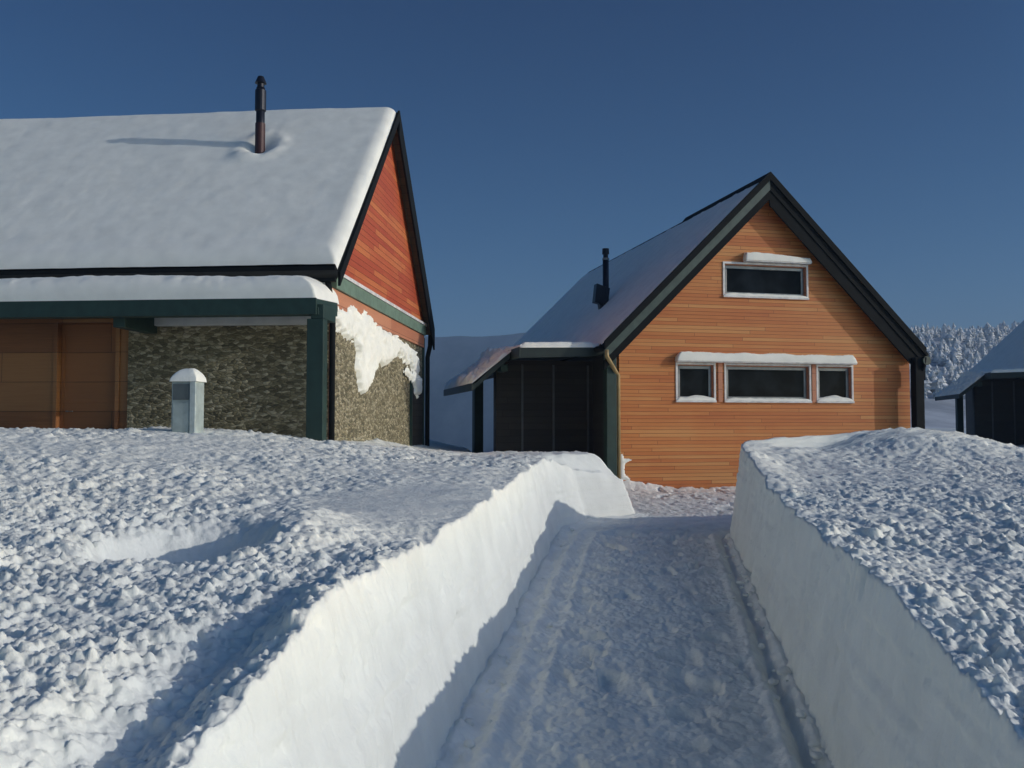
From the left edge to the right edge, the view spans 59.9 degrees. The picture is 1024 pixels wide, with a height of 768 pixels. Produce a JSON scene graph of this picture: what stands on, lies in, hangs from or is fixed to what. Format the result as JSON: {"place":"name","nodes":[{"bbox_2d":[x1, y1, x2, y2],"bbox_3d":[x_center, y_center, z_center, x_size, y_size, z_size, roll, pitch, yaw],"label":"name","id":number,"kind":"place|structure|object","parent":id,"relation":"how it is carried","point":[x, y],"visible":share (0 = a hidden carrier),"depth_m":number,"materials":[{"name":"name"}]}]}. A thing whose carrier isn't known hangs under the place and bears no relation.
{"place":"outdoors","nodes":[
{"label":"outdoors","id":0,"kind":"place"},
{"bbox_2d":[424,333,524,452],"bbox_3d":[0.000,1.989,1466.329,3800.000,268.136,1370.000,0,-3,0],"label":"mountain","id":1,"kind":"structure","parent":0,"point":[451,357],"depth_m":1105.75,"materials":[{"name":"white snow"}]},
{"bbox_2d":[0,0,1023,336],"label":"sky","id":2,"kind":"structure","parent":0,"point":[541,137],"materials":[{"name":"blue"}]},
{"bbox_2d":[435,480,833,767],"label":"path","id":3,"kind":"structure","parent":0,"point":[651,654],"depth_m":5.92,"materials":[{"name":"white snow"}]},
{"bbox_2d":[910,337,995,427],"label":"hill","id":4,"kind":"structure","parent":0,"point":[940,414],"depth_m":172.26,"materials":[{"name":"white snow"}]},
{"bbox_2d":[909,320,1019,398],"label":"frosted forest","id":5,"kind":"object","parent":4,"relation":"on","point":[949,351],"visible":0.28,"depth_m":263.07,"materials":[{"name":"white plant"}]},
{"bbox_2d":[925,428,1023,447],"bbox_3d":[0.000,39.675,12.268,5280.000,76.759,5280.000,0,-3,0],"label":"ground","id":6,"kind":"structure","parent":0,"point":[947,429],"depth_m":119.97,"materials":[{"name":"white snow"}]},
{"bbox_2d":[170,368,206,433],"bbox_3d":[-4.520,0.712,12.381,0.390,1.865,0.340,0,-3,4],"label":"service cabinet","id":7,"kind":"object","parent":6,"relation":"on","point":[187,400],"visible":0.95,"depth_m":12.25,"materials":[{"name":"metal"}]},
{"bbox_2d":[0,76,434,445],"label":"stone house","id":8,"kind":"structure","parent":6,"relation":"on","point":[261,268],"depth_m":15.32,"materials":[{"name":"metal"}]},
{"bbox_2d":[52,319,120,428],"bbox_3d":[-7.198,0.681,15.083,1.170,3.565,0.180,0,-3,5],"label":"door","id":9,"kind":"structure","parent":8,"relation":"in","point":[87,352],"depth_m":15.14,"materials":[{"name":"brown wood"}]},
{"bbox_2d":[409,372,422,445],"bbox_3d":[-2.354,1.249,21.899,0.057,3.030,1.440,0,-3,5],"label":"side door","id":10,"kind":"structure","parent":8,"relation":"in","point":[416,405],"depth_m":21.70,"materials":[{"name":"green paint"}]},
{"bbox_2d":[0,426,634,767],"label":"snow bank","id":11,"kind":"structure","parent":6,"relation":"on","point":[214,598],"depth_m":4.31,"materials":[{"name":"white snow"}]},
{"bbox_2d":[443,172,930,488],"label":"timber house","id":12,"kind":"structure","parent":6,"relation":"on","point":[697,349],"depth_m":21.58,"materials":[{"name":"orange wood"}]},
{"bbox_2d":[675,362,716,401],"bbox_3d":[4.333,-0.035,21.046,1.020,0.940,0.180,1,-3,-13],"label":"window","id":13,"kind":"structure","parent":12,"relation":"in","point":[695,382],"depth_m":21.08,"materials":[{"name":"paint"}]},
{"bbox_2d":[722,261,808,299],"bbox_3d":[6.138,-2.494,21.570,2.270,0.860,0.180,1,-3,-13],"label":"window","id":14,"kind":"structure","parent":12,"relation":"in","point":[749,280],"depth_m":21.61,"materials":[{"name":"glass"}]},
{"bbox_2d":[724,363,811,402],"bbox_3d":[6.165,-0.016,21.469,2.300,0.940,0.180,1,-3,-13],"label":"window","id":15,"kind":"structure","parent":12,"relation":"in","point":[748,382],"depth_m":21.50,"materials":[{"name":"glass"}]},
{"bbox_2d":[816,365,854,402],"bbox_3d":[7.917,0.001,21.871,1.020,0.940,0.180,1,-3,-13],"label":"window","id":16,"kind":"structure","parent":12,"relation":"in","point":[834,383],"depth_m":21.91,"materials":[{"name":"paint"}]},
{"bbox_2d":[730,427,1023,767],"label":"snow bank","id":17,"kind":"structure","parent":6,"relation":"on","point":[885,567],"depth_m":4.82,"materials":[{"name":"white snow"}]},
{"bbox_2d":[935,321,1023,444],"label":"timber house","id":18,"kind":"structure","parent":6,"relation":"on","point":[990,385],"depth_m":36.02,"materials":[{"name":"black wood"}]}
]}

